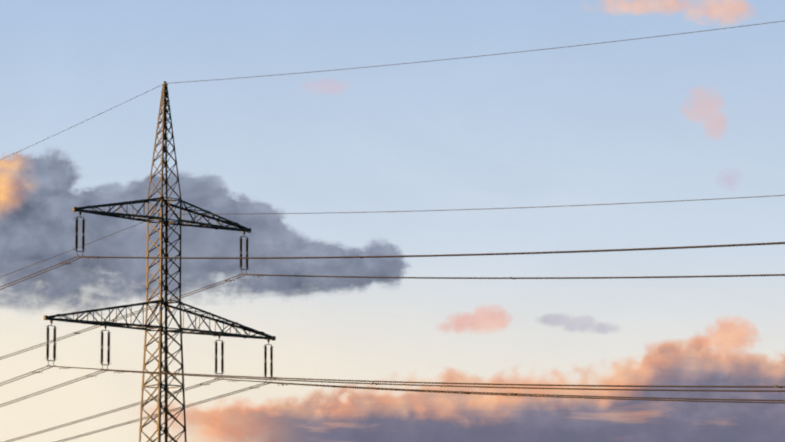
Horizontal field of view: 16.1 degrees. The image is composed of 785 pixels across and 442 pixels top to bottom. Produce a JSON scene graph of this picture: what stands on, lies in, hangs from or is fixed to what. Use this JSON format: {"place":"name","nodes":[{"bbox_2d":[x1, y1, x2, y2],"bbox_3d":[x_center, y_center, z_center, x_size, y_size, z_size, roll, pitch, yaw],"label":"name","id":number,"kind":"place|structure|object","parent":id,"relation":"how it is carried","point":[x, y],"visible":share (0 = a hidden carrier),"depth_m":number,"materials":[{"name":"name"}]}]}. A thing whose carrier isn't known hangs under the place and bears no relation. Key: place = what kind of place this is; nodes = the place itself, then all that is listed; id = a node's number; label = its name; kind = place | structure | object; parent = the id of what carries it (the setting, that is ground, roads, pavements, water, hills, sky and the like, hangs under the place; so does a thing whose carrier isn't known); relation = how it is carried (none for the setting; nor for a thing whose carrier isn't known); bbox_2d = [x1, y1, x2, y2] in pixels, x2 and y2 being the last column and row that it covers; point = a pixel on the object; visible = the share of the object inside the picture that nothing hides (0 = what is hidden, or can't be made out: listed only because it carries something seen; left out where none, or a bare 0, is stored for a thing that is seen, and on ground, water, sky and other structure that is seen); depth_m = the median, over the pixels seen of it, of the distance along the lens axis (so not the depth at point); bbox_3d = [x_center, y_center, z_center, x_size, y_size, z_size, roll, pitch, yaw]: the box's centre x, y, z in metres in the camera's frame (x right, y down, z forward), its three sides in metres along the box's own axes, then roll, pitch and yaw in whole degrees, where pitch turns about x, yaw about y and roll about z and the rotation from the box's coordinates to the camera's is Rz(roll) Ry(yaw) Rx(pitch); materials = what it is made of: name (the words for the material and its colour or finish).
{"place":"outdoors","nodes":[
{"label":"outdoors","id":0,"kind":"place"},
{"bbox_2d":[0,0,784,441],"label":"sky","id":1,"kind":"structure","parent":0,"point":[696,116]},
{"bbox_2d":[32,256,782,394],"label":"bundle spacers","id":2,"kind":"object","parent":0,"point":[774,386],"visible":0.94,"depth_m":183.92,"materials":[{"name":"grey metal"}]},
{"label":"ground","id":3,"kind":"structure","parent":0,"visible":0},
{"bbox_2d":[44,81,275,441],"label":"pylon","id":4,"kind":"object","parent":3,"relation":"on","point":[165,221],"visible":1,"depth_m":189.50,"materials":[{"name":"metal"}]},
{"bbox_2d":[45,213,273,383],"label":"insulator fittings","id":5,"kind":"object","parent":4,"relation":"attached to","point":[102,347],"visible":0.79,"depth_m":185.85,"materials":[{"name":"grey metal"}]},
{"bbox_2d":[46,219,272,375],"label":"insulators","id":6,"kind":"object","parent":5,"relation":"attached to","point":[108,339],"visible":0.96,"depth_m":185.92,"materials":[{"name":"brown ceramic"}]},
{"bbox_2d":[0,21,784,441],"bbox_3d":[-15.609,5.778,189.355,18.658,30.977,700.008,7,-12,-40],"label":"conductors","id":7,"kind":"object","parent":4,"relation":"attached to","point":[228,377],"visible":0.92,"depth_m":168.37,"materials":[{"name":"metal"}]}
]}

